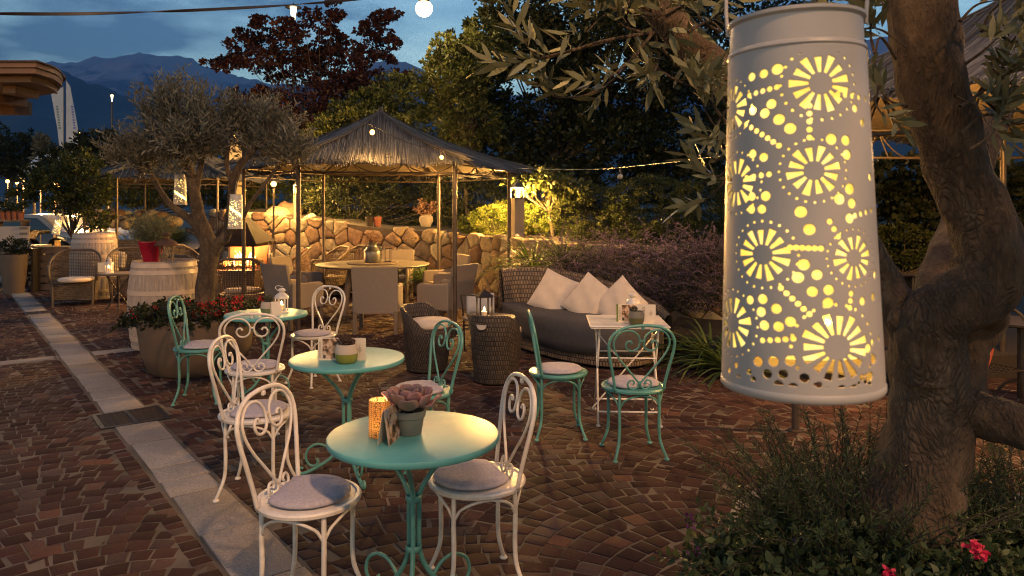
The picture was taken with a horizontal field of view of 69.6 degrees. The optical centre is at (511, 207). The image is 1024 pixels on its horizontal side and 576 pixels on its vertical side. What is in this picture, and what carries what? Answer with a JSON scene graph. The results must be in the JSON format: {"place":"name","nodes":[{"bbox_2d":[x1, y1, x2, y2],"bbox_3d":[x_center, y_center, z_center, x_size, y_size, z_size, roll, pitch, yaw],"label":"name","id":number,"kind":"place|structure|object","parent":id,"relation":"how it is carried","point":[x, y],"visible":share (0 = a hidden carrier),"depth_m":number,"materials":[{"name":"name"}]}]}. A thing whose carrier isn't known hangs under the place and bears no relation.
{"place":"outdoors","nodes":[
{"label":"outdoors","id":0,"kind":"place"},
{"bbox_2d":[0,275,311,575],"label":"granite path","id":1,"kind":"structure","parent":0,"point":[235,550],"depth_m":4.56,"materials":[{"name":"grey stone"}]},
{"bbox_2d":[0,235,33,293],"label":"pedestal planter","id":2,"kind":"object","parent":1,"relation":"on","point":[13,267],"visible":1,"depth_m":14.16,"materials":[{"name":"beige ceramic"}]},
{"bbox_2d":[0,0,356,15],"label":"string light cable","id":3,"kind":"object","parent":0,"point":[123,12],"visible":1,"depth_m":3.98,"materials":[{"name":"black rubber"}]},
{"bbox_2d":[299,54,453,141],"bbox_3d":[-2.996,-2.415,17.252,3.866,2.675,2.368,0,0,11],"label":"tree","id":4,"kind":"object","parent":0,"point":[363,107],"visible":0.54,"depth_m":17.00,"materials":[{"name":"green plant"}]},
{"bbox_2d":[47,37,888,132],"bbox_3d":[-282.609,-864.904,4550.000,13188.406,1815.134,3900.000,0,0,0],"label":"mountains","id":5,"kind":"structure","parent":0,"point":[116,74],"depth_m":5821.93,"materials":[{"name":"blue stone"}]},
{"bbox_2d":[0,0,993,95],"label":"sky","id":6,"kind":"structure","parent":0,"point":[195,35],"materials":[{"name":"blue"}]},
{"bbox_2d":[0,209,1023,575],"bbox_3d":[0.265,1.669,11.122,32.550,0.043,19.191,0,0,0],"label":"cobbled paving","id":7,"kind":"structure","parent":0,"point":[12,505],"depth_m":4.81,"materials":[{"name":"brown stone"}]},
{"bbox_2d":[0,121,39,199],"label":"conifer trees","id":8,"kind":"object","parent":7,"relation":"on","point":[10,158],"visible":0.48,"depth_m":44.34,"materials":[{"name":"green plant"}]},
{"bbox_2d":[9,248,42,291],"bbox_3d":[-9.627,1.225,14.600,0.500,0.860,0.400,0,0,0],"label":"side table","id":9,"kind":"object","parent":7,"relation":"on","point":[36,268],"visible":0.55,"depth_m":14.53,"materials":[{"name":"wood"}]},
{"bbox_2d":[0,60,65,114],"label":"kiosk roof","id":10,"kind":"structure","parent":7,"relation":"on","point":[21,81],"depth_m":5.23,"materials":[{"name":"brown wood"}]},
{"bbox_2d":[32,246,70,289],"bbox_3d":[-9.199,1.206,14.900,0.740,0.859,0.460,0,0,0],"label":"wooden crate","id":11,"kind":"object","parent":7,"relation":"on","point":[49,251],"visible":0.3,"depth_m":14.69,"materials":[{"name":"brown wood"}]},
{"bbox_2d":[51,86,63,237],"bbox_3d":[-23.473,-2.312,37.992,0.691,7.933,0.069,0,0,0],"label":"banner flag","id":12,"kind":"object","parent":7,"relation":"on","point":[58,101],"visible":0.84,"depth_m":37.97,"materials":[{"name":"fabric"}]},
{"bbox_2d":[3,146,117,239],"bbox_3d":[-8.974,0.201,14.804,2.162,2.910,1.089,0,0,0],"label":"citrus tree","id":13,"kind":"object","parent":7,"relation":"on","point":[71,190],"visible":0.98,"depth_m":14.64,"materials":[{"name":"green plant"}]},
{"bbox_2d":[3,213,124,245],"bbox_3d":[-14.584,0.913,23.000,4.402,1.483,1.800,0,0,12],"label":"parked car","id":14,"kind":"object","parent":7,"relation":"on","point":[46,221],"visible":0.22,"depth_m":22.23,"materials":[{"name":"metal"}]},
{"bbox_2d":[16,127,125,209],"bbox_3d":[-12.868,-1.104,23.012,4.278,3.157,3.423,0,0,0],"label":"round shrub","id":15,"kind":"object","parent":7,"relation":"on","point":[82,137],"visible":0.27,"depth_m":22.61,"materials":[{"name":"green plant"}]},
{"bbox_2d":[66,80,77,239],"bbox_3d":[-22.664,-2.477,37.984,0.719,8.264,0.060,0,0,2],"label":"banner flag","id":16,"kind":"object","parent":7,"relation":"on","point":[71,124],"visible":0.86,"depth_m":37.97,"materials":[{"name":"fabric"}]},
{"bbox_2d":[47,248,101,306],"bbox_3d":[-7.522,1.185,12.685,0.810,0.941,0.620,0,0,-22],"label":"wicker armchair","id":17,"kind":"object","parent":7,"relation":"on","point":[59,291],"visible":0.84,"depth_m":12.57,"materials":[{"name":"brown wicker"}]},
{"bbox_2d":[69,232,118,299],"bbox_3d":[-7.716,1.055,13.600,0.803,1.200,0.803,0,0,0],"label":"wine barrel","id":18,"kind":"object","parent":7,"relation":"on","point":[104,244],"visible":0.54,"depth_m":13.31,"materials":[{"name":"white wood"}]},
{"bbox_2d":[106,247,141,300],"bbox_3d":[-6.869,1.185,13.283,0.810,0.941,0.620,0,0,-25],"label":"wicker armchair","id":19,"kind":"object","parent":7,"relation":"on","point":[113,291],"visible":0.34,"depth_m":13.31,"materials":[{"name":"brown wicker"}]},
{"bbox_2d":[91,405,171,429],"bbox_3d":[-3.012,1.654,5.823,0.490,0.012,0.460,0,0,-38],"label":"drain grate","id":20,"kind":"object","parent":7,"relation":"on","point":[109,420],"visible":1,"depth_m":5.82,"materials":[{"name":"black metal"}]},
{"bbox_2d":[127,258,197,350],"bbox_3d":[-4.180,1.140,8.850,0.804,1.030,0.804,0,0,0],"label":"wine barrel","id":21,"kind":"object","parent":7,"relation":"on","point":[149,283],"visible":0.58,"depth_m":8.53,"materials":[{"name":"white wood"}]},
{"bbox_2d":[120,207,182,261],"bbox_3d":[-4.322,0.317,8.813,0.757,0.675,0.750,0,0,0],"label":"lavender pot","id":22,"kind":"object","parent":21,"relation":"on","point":[148,237],"visible":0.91,"depth_m":8.71,"materials":[{"name":"green plant"}]},
{"bbox_2d":[63,153,283,268],"bbox_3d":[-7.792,0.004,17.184,4.578,3.301,4.653,0,0,0],"label":"gazebo","id":23,"kind":"object","parent":7,"relation":"on","point":[214,176],"visible":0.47,"depth_m":16.04,"materials":[{"name":"brown metal"}]},
{"bbox_2d":[136,318,253,378],"bbox_3d":[-3.230,1.370,7.550,1.120,0.570,1.120,0,0,0],"label":"round planter","id":24,"kind":"object","parent":7,"relation":"on","point":[157,345],"visible":0.42,"depth_m":7.09,"materials":[{"name":"ceramic"}]},
{"bbox_2d":[121,293,260,330],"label":"geraniums","id":25,"kind":"object","parent":24,"relation":"in","point":[154,312],"visible":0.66,"depth_m":7.16,"materials":[{"name":"green plant"}]},
{"bbox_2d":[88,63,326,308],"bbox_3d":[-3.114,-0.172,7.528,2.385,2.700,1.217,0,0,-10],"label":"olive tree","id":26,"kind":"object","parent":24,"relation":"in","point":[195,130],"visible":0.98,"depth_m":7.50,"materials":[{"name":"green plant"}]},
{"bbox_2d":[227,181,242,228],"bbox_3d":[-2.705,-0.029,7.211,0.143,0.468,0.143,2,-3,-30],"label":"pierced lantern","id":27,"kind":"object","parent":26,"relation":"hanging from","point":[235,215],"visible":1,"depth_m":7.16,"materials":[{"name":"white metal"}]},
{"bbox_2d":[185,294,263,324],"bbox_3d":[-2.821,1.018,7.403,0.808,0.304,0.808,0,0,20],"label":"red salvia","id":28,"kind":"object","parent":24,"relation":"on","point":[233,307],"visible":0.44,"depth_m":7.27,"materials":[{"name":"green plant"}]},
{"bbox_2d":[167,295,227,406],"bbox_3d":[-2.694,1.204,6.349,0.441,0.903,0.462,0,0,-9],"label":"bistro chair","id":29,"kind":"object","parent":7,"relation":"on","point":[179,349],"visible":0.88,"depth_m":6.22,"materials":[{"name":"teal paint"}]},
{"bbox_2d":[215,258,265,307],"bbox_3d":[-3.965,1.185,10.809,0.810,0.941,0.620,0,0,-10],"label":"wicker armchair","id":30,"kind":"object","parent":7,"relation":"on","point":[251,294],"visible":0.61,"depth_m":10.56,"materials":[{"name":"wicker"}]},
{"bbox_2d":[215,217,275,290],"bbox_3d":[-4.785,0.909,13.000,0.888,1.491,1.040,0,0,0],"label":"fireplace","id":31,"kind":"object","parent":7,"relation":"on","point":[258,238],"visible":0.48,"depth_m":12.82,"materials":[{"name":"stone"}]},
{"bbox_2d":[207,335,295,501],"bbox_3d":[-1.500,1.204,4.320,0.441,0.903,0.462,0,0,-1],"label":"bistro chair","id":32,"kind":"object","parent":7,"relation":"on","point":[225,418],"visible":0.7,"depth_m":4.20,"materials":[{"name":"white paint"}]},
{"bbox_2d":[229,399,287,417],"bbox_3d":[-1.472,1.175,4.321,0.296,0.031,0.344,0,0,-3],"label":"chair cushion","id":33,"kind":"object","parent":32,"relation":"on","point":[254,410],"visible":0.75,"depth_m":4.26,"materials":[{"name":"fabric"}]},
{"bbox_2d":[218,313,284,438],"bbox_3d":[-1.919,1.204,5.496,0.462,0.903,0.441,0,0,-13],"label":"bistro chair","id":34,"kind":"object","parent":7,"relation":"on","point":[276,371],"visible":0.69,"depth_m":5.34,"materials":[{"name":"white paint"}]},
{"bbox_2d":[224,308,307,398],"bbox_3d":[-2.160,1.289,6.470,0.700,0.729,0.700,0,0,15],"label":"bistro table","id":35,"kind":"object","parent":7,"relation":"on","point":[293,314],"visible":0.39,"depth_m":6.41,"materials":[{"name":"teal paint"}]},
{"bbox_2d":[260,263,322,330],"bbox_3d":[-3.057,1.209,10.216,0.600,0.892,0.637,0,0,38],"label":"dining chair","id":36,"kind":"object","parent":7,"relation":"on","point":[273,275],"visible":0.56,"depth_m":10.02,"materials":[{"name":"beige fabric"}]},
{"bbox_2d":[269,255,323,316],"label":"dining chair","id":37,"kind":"object","parent":7,"relation":"on","point":[307,277],"visible":0.36,"depth_m":11.75,"materials":[{"name":"beige fabric"}]},
{"bbox_2d":[234,383,361,575],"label":"bistro chair","id":38,"kind":"object","parent":7,"relation":"on","point":[263,507],"visible":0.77,"depth_m":2.96,"materials":[{"name":"white paint"}]},
{"bbox_2d":[268,474,350,509],"bbox_3d":[-0.821,1.175,3.057,0.296,0.031,0.344,0,0,8],"label":"chair cushion","id":39,"kind":"object","parent":38,"relation":"on","point":[308,491],"visible":1,"depth_m":3.01,"materials":[{"name":"fabric"}]},
{"bbox_2d":[284,285,345,388],"bbox_3d":[-1.883,1.204,6.984,0.462,0.903,0.441,0,0,34],"label":"bistro chair","id":40,"kind":"object","parent":7,"relation":"on","point":[293,337],"visible":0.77,"depth_m":7.02,"materials":[{"name":"white paint"}]},
{"bbox_2d":[311,245,349,295],"bbox_3d":[-3.380,1.185,13.753,0.620,0.941,0.810,0,0,-35],"label":"wicker armchair","id":41,"kind":"object","parent":7,"relation":"on","point":[336,279],"visible":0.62,"depth_m":13.54,"materials":[{"name":"wicker"}]},
{"bbox_2d":[288,347,403,489],"bbox_3d":[-1.020,1.289,4.560,0.700,0.729,0.700,0,0,-42],"label":"bistro table","id":42,"kind":"object","parent":7,"relation":"on","point":[377,359],"visible":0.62,"depth_m":4.46,"materials":[{"name":"teal paint"}]},
{"bbox_2d":[318,338,365,359],"bbox_3d":[-1.039,0.857,4.467,0.302,0.135,0.033,0,0,6],"label":"menu card","id":43,"kind":"object","parent":42,"relation":"on","point":[326,348],"visible":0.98,"depth_m":4.47,"materials":[{"name":"white paper"}]},
{"bbox_2d":[335,333,357,363],"bbox_3d":[-0.989,0.840,4.400,0.135,0.169,0.134,0,0,-24],"label":"succulent pot","id":44,"kind":"object","parent":42,"relation":"on","point":[346,350],"visible":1,"depth_m":4.35,"materials":[{"name":"ceramic"}]},
{"bbox_2d":[315,260,429,315],"bbox_3d":[-2.200,1.260,11.650,1.780,0.800,1.780,0,0,0],"label":"dining table","id":45,"kind":"object","parent":7,"relation":"on","point":[349,264],"visible":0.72,"depth_m":11.30,"materials":[{"name":"wood"}]},
{"bbox_2d":[212,107,536,340],"bbox_3d":[-1.977,0.069,10.991,4.745,3.171,4.478,0,0,0],"label":"gazebo","id":46,"kind":"object","parent":7,"relation":"on","point":[357,149],"visible":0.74,"depth_m":10.19,"materials":[{"name":"brown wood"}]},
{"bbox_2d":[351,267,402,334],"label":"dining chair","id":47,"kind":"object","parent":7,"relation":"on","point":[377,290],"visible":0.96,"depth_m":9.56,"materials":[{"name":"beige fabric"}]},
{"bbox_2d":[381,250,413,302],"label":"dining chair","id":48,"kind":"object","parent":7,"relation":"on","point":[401,254],"visible":0.34,"depth_m":13.42,"materials":[{"name":"beige fabric"}]},
{"bbox_2d":[326,411,498,575],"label":"bistro table","id":49,"kind":"object","parent":7,"relation":"on","point":[443,438],"visible":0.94,"depth_m":2.95,"materials":[{"name":"teal paint"}]},
{"bbox_2d":[369,397,390,438],"bbox_3d":[-0.535,0.849,2.980,0.088,0.148,0.088,0,0,0],"label":"candle glass","id":50,"kind":"object","parent":49,"relation":"on","point":[378,406],"visible":0.53,"depth_m":2.94,"materials":[{"name":"glass"}]},
{"bbox_2d":[377,404,400,445],"bbox_3d":[-0.485,0.858,2.930,0.048,0.133,0.150,0,0,12],"label":"menu card","id":51,"kind":"object","parent":49,"relation":"on","point":[389,427],"visible":0.82,"depth_m":2.90,"materials":[{"name":"paper"}]},
{"bbox_2d":[381,383,442,436],"bbox_3d":[-0.421,0.830,3.036,0.242,0.189,0.220,0,0,43],"label":"succulent pot","id":52,"kind":"object","parent":49,"relation":"on","point":[413,402],"visible":0.96,"depth_m":2.97,"materials":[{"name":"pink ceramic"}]},
{"bbox_2d":[399,302,450,372],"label":"rattan tub chair","id":53,"kind":"object","parent":7,"relation":"on","point":[417,337],"visible":0.81,"depth_m":7.34,"materials":[{"name":"wicker"}]},
{"bbox_2d":[403,319,463,474],"bbox_3d":[-0.596,1.204,4.822,0.441,0.903,0.462,0,0,-31],"label":"bistro chair","id":54,"kind":"object","parent":7,"relation":"on","point":[447,393],"visible":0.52,"depth_m":4.85,"materials":[{"name":"teal paint"}]},
{"bbox_2d":[423,253,470,310],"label":"dining chair","id":55,"kind":"object","parent":7,"relation":"on","point":[434,276],"visible":0.34,"depth_m":12.05,"materials":[{"name":"beige fabric"}]},
{"bbox_2d":[417,263,477,331],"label":"dining chair","id":56,"kind":"object","parent":7,"relation":"on","point":[438,297],"visible":0.72,"depth_m":9.91,"materials":[{"name":"beige fabric"}]},
{"bbox_2d":[209,209,725,324],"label":"stone wall","id":57,"kind":"structure","parent":7,"relation":"on","point":[422,244],"depth_m":14.06,"materials":[{"name":"beige stone"}]},
{"bbox_2d":[412,198,442,226],"bbox_3d":[-1.670,0.084,14.568,0.605,0.574,0.524,0,0,0],"label":"flower vase","id":58,"kind":"object","parent":57,"relation":"on","point":[424,210],"visible":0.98,"depth_m":14.52,"materials":[{"name":"ceramic"}]},
{"bbox_2d":[511,181,525,237],"bbox_3d":[0.090,0.159,12.450,0.224,1.220,0.224,0,0,-25],"label":"bollard lamp","id":59,"kind":"object","parent":57,"relation":"on","point":[517,214],"visible":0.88,"depth_m":12.38,"materials":[{"name":"grey metal"}]},
{"bbox_2d":[465,235,584,300],"bbox_3d":[0.344,0.845,10.776,2.268,0.954,2.091,0,0,0],"label":"daylily","id":60,"kind":"object","parent":57,"relation":"on","point":[524,251],"visible":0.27,"depth_m":10.54,"materials":[{"name":"green plant"}]},
{"bbox_2d":[492,232,616,279],"bbox_3d":[0.761,0.760,10.287,2.294,0.890,2.116,0,0,0],"label":"daylily","id":61,"kind":"object","parent":57,"relation":"on","point":[549,264],"visible":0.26,"depth_m":10.18,"materials":[{"name":"green plant"}]},
{"bbox_2d":[428,372,536,575],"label":"bistro chair","id":62,"kind":"object","parent":7,"relation":"on","point":[514,485],"visible":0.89,"depth_m":3.16,"materials":[{"name":"white paint"}]},
{"bbox_2d":[434,459,508,490],"bbox_3d":[-0.196,1.175,3.244,0.296,0.031,0.344,0,0,-24],"label":"chair cushion","id":63,"kind":"object","parent":62,"relation":"on","point":[477,474],"visible":0.97,"depth_m":3.19,"materials":[{"name":"fabric"}]},
{"bbox_2d":[467,313,521,384],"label":"rattan tub chair","id":64,"kind":"object","parent":7,"relation":"on","point":[496,345],"visible":0.99,"depth_m":6.82,"materials":[{"name":"wicker"}]},
{"bbox_2d":[527,310,587,441],"bbox_3d":[0.336,1.204,5.410,0.441,0.903,0.462,0,0,-3],"label":"bistro chair","id":65,"kind":"object","parent":7,"relation":"on","point":[537,374],"visible":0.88,"depth_m":5.27,"materials":[{"name":"teal paint"}]},
{"bbox_2d":[542,362,581,374],"bbox_3d":[0.364,1.175,5.411,0.296,0.031,0.344,0,0,-2],"label":"chair cushion","id":66,"kind":"object","parent":65,"relation":"on","point":[559,368],"visible":0.9,"depth_m":5.33,"materials":[{"name":"fabric"}]},
{"bbox_2d":[499,267,672,367],"bbox_3d":[0.721,1.200,8.552,1.205,0.880,2.331,0,0,-38],"label":"wicker sofa","id":67,"kind":"object","parent":7,"relation":"on","point":[565,334],"visible":0.5,"depth_m":7.99,"materials":[{"name":"grey wicker"}]},
{"bbox_2d":[527,268,578,308],"bbox_3d":[0.485,1.005,8.660,0.500,0.500,0.160,22,-15,38],"label":"throw pillow","id":68,"kind":"object","parent":67,"relation":"on","point":[553,290],"visible":0.87,"depth_m":8.60,"materials":[{"name":"fabric"}]},
{"bbox_2d":[561,272,608,313],"bbox_3d":[0.865,1.034,8.300,0.500,0.500,0.160,37,-4,43],"label":"throw pillow","id":69,"kind":"object","parent":67,"relation":"on","point":[587,293],"visible":0.73,"depth_m":8.27,"materials":[{"name":"fabric"}]},
{"bbox_2d":[598,275,647,314],"bbox_3d":[1.169,1.056,8.060,0.160,0.500,0.500,41,7,-44],"label":"throw pillow","id":70,"kind":"object","parent":67,"relation":"on","point":[615,293],"visible":0.59,"depth_m":8.05,"materials":[{"name":"fabric"}]},
{"bbox_2d":[503,217,730,314],"bbox_3d":[1.442,0.783,9.222,3.620,1.353,1.842,0,0,34],"label":"russian sage","id":71,"kind":"object","parent":7,"relation":"on","point":[674,255],"visible":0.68,"depth_m":8.91,"materials":[{"name":"purple plant"}]},
{"bbox_2d":[586,315,670,427],"bbox_3d":[0.900,1.273,5.800,0.600,0.773,0.600,0,0,3],"label":"folding table","id":72,"kind":"object","parent":7,"relation":"on","point":[597,322],"visible":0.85,"depth_m":5.75,"materials":[{"name":"white paint"}]},
{"bbox_2d":[616,304,655,321],"bbox_3d":[0.964,0.817,5.717,0.302,0.135,0.033,0,0,6],"label":"menu card","id":73,"kind":"object","parent":72,"relation":"on","point":[623,310],"visible":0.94,"depth_m":5.72,"materials":[{"name":"white paper"}]},
{"bbox_2d":[543,230,723,314],"bbox_3d":[1.759,0.847,9.253,3.245,1.170,1.562,0,0,34],"label":"sage greenery","id":74,"kind":"object","parent":7,"relation":"on","point":[667,287],"visible":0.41,"depth_m":8.94,"materials":[{"name":"purple plant"}]},
{"bbox_2d":[599,324,675,462],"bbox_3d":[0.821,1.204,4.976,0.462,0.903,0.441,0,0,-8],"label":"bistro chair","id":75,"kind":"object","parent":7,"relation":"on","point":[636,392],"visible":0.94,"depth_m":4.82,"materials":[{"name":"teal paint"}]},
{"bbox_2d":[608,375,658,388],"bbox_3d":[0.814,1.175,5.003,0.344,0.031,0.296,0,0,-15],"label":"chair cushion","id":76,"kind":"object","parent":75,"relation":"on","point":[621,381],"visible":0.77,"depth_m":4.93,"materials":[{"name":"fabric"}]},
{"bbox_2d":[669,296,1023,381],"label":"planting bed","id":77,"kind":"object","parent":7,"relation":"on","point":[1008,357],"visible":0.07,"depth_m":8.16,"materials":[{"name":"soil"}]},
{"bbox_2d":[642,317,739,383],"bbox_3d":[2.080,1.506,7.540,1.595,0.698,1.636,0,0,-28],"label":"daylily","id":78,"kind":"object","parent":77,"relation":"on","point":[704,340],"visible":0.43,"depth_m":7.62,"materials":[{"name":"green plant"}]},
{"bbox_2d":[651,330,801,389],"bbox_3d":[2.102,1.520,7.169,1.619,0.572,1.515,0,0,0],"label":"daylily","id":79,"kind":"object","parent":77,"relation":"on","point":[717,357],"visible":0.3,"depth_m":7.20,"materials":[{"name":"green plant"}]},
{"bbox_2d":[877,220,933,273],"bbox_3d":[4.633,0.474,8.357,2.267,0.672,0.536,0,0,0],"label":"boxwood hedge","id":80,"kind":"object","parent":77,"relation":"on","point":[923,235],"visible":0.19,"depth_m":8.23,"materials":[{"name":"green plant"}]},
{"bbox_2d":[728,471,1023,559],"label":"round planter","id":81,"kind":"object","parent":7,"relation":"on","point":[753,492],"visible":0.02,"depth_m":2.42,"materials":[{"name":"stone"}]},
{"bbox_2d":[463,0,1023,574],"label":"olive tree","id":82,"kind":"object","parent":81,"relation":"in","point":[945,320],"visible":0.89,"depth_m":1.88,"materials":[{"name":"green plant"}]},
{"bbox_2d":[720,0,886,404],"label":"pierced lantern","id":83,"kind":"object","parent":82,"relation":"hanging from","point":[801,287],"visible":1,"depth_m":0.63,"materials":[{"name":"metal"}]},
{"bbox_2d":[649,478,922,575],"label":"verbena","id":84,"kind":"object","parent":81,"relation":"in","point":[713,560],"visible":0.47,"depth_m":1.96,"materials":[{"name":"green plant"}]},
{"bbox_2d":[678,468,938,575],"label":"rosemary","id":85,"kind":"object","parent":81,"relation":"on","point":[846,534],"visible":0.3,"depth_m":1.90,"materials":[{"name":"green plant"}]},
{"bbox_2d":[675,397,1023,569],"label":"rosemary","id":86,"kind":"object","parent":81,"relation":"on","point":[848,484],"visible":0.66,"depth_m":2.00,"materials":[{"name":"green plant"}]},
{"bbox_2d":[759,489,1023,575],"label":"verbena","id":87,"kind":"object","parent":81,"relation":"in","point":[900,564],"visible":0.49,"depth_m":1.81,"materials":[{"name":"green plant"}]},
{"bbox_2d":[862,429,1023,558],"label":"rosemary","id":88,"kind":"object","parent":81,"relation":"on","point":[1000,489],"visible":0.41,"depth_m":2.10,"materials":[{"name":"green plant"}]},
{"bbox_2d":[881,497,1023,575],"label":"pink geranium","id":89,"kind":"object","parent":81,"relation":"in","point":[977,548],"visible":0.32,"depth_m":1.81,"materials":[{"name":"green plant"}]},
{"bbox_2d":[788,0,1023,432],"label":"gazebo","id":90,"kind":"object","parent":7,"relation":"on","point":[974,44],"visible":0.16,"depth_m":5.42,"materials":[{"name":"wood"}]},
{"bbox_2d":[986,309,1023,403],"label":"iron chair","id":91,"kind":"object","parent":7,"relation":"on","point":[994,369],"visible":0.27,"depth_m":5.45,"materials":[{"name":"metal"}]},
{"bbox_2d":[992,315,1023,398],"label":"iron table","id":92,"kind":"object","parent":7,"relation":"on","point":[1017,322],"visible":0.41,"depth_m":6.00,"materials":[{"name":"metal"}]},
{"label":"garden steps","id":93,"kind":"object","parent":7,"relation":"on","visible":0},
{"bbox_2d":[95,137,292,217],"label":"garden shrubs","id":94,"kind":"object","parent":93,"relation":"on","point":[133,200],"visible":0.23,"depth_m":19.72,"materials":[{"name":"green plant"}]},
{"bbox_2d":[0,68,1023,208],"bbox_3d":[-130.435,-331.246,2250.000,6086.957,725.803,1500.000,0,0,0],"label":"foothills","id":95,"kind":"structure","parent":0,"point":[92,104],"depth_m":2534.44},
{"bbox_2d":[248,202,1020,253],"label":"garden terrain","id":96,"kind":"structure","parent":0,"point":[448,228],"depth_m":15.92,"materials":[{"name":"green plant"}]},
{"bbox_2d":[198,0,417,193],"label":"maple tree","id":97,"kind":"object","parent":96,"relation":"on","point":[318,57],"visible":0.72,"depth_m":19.18,"materials":[{"name":"red plant"}]},
{"bbox_2d":[273,175,478,206],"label":"dark shrubs","id":98,"kind":"object","parent":96,"relation":"on","point":[292,183],"visible":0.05,"depth_m":20.54,"materials":[{"name":"green plant"}]},
{"bbox_2d":[288,175,506,228],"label":"dark shrubs","id":99,"kind":"object","parent":96,"relation":"on","point":[427,192],"visible":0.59,"depth_m":16.04,"materials":[{"name":"green plant"}]},
{"bbox_2d":[418,15,514,228],"bbox_3d":[-0.962,-1.621,15.584,2.049,4.972,1.539,0,0,0],"label":"broadleaf tree","id":100,"kind":"object","parent":96,"relation":"on","point":[463,95],"visible":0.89,"depth_m":15.36,"materials":[{"name":"green plant"}]},
{"bbox_2d":[457,199,571,235],"bbox_3d":[0.010,0.182,13.295,1.578,0.772,1.872,0,0,-32],"label":"boxwood hedge","id":101,"kind":"object","parent":96,"relation":"on","point":[480,214],"visible":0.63,"depth_m":13.26,"materials":[{"name":"green plant"}]},
{"bbox_2d":[499,163,595,236],"bbox_3d":[0.627,0.006,12.807,1.716,1.617,1.111,0,0,25],"label":"young tree","id":102,"kind":"object","parent":96,"relation":"on","point":[547,181],"visible":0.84,"depth_m":12.60,"materials":[{"name":"green plant"}]},
{"bbox_2d":[427,145,731,222],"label":"dark shrubs","id":103,"kind":"object","parent":96,"relation":"on","point":[601,185],"visible":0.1,"depth_m":19.03,"materials":[{"name":"green plant"}]},
{"bbox_2d":[437,0,734,226],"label":"broadleaf tree","id":104,"kind":"object","parent":96,"relation":"on","point":[571,132],"visible":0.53,"depth_m":16.42,"materials":[{"name":"green plant"}]},
{"bbox_2d":[547,172,733,248],"bbox_3d":[2.538,0.143,11.934,4.164,1.477,1.503,0,0,20],"label":"boxwood hedge","id":105,"kind":"object","parent":96,"relation":"on","point":[621,213],"visible":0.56,"depth_m":11.98,"materials":[{"name":"green plant"}]},
{"bbox_2d":[590,0,869,152],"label":"broadleaf tree","id":106,"kind":"object","parent":96,"relation":"on","point":[722,36],"visible":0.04,"depth_m":20.92,"materials":[{"name":"green plant"}]},
{"bbox_2d":[873,150,1023,294],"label":"ivy hedge","id":107,"kind":"object","parent":96,"relation":"on","point":[902,194],"visible":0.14,"depth_m":8.51,"materials":[{"name":"green plant"}]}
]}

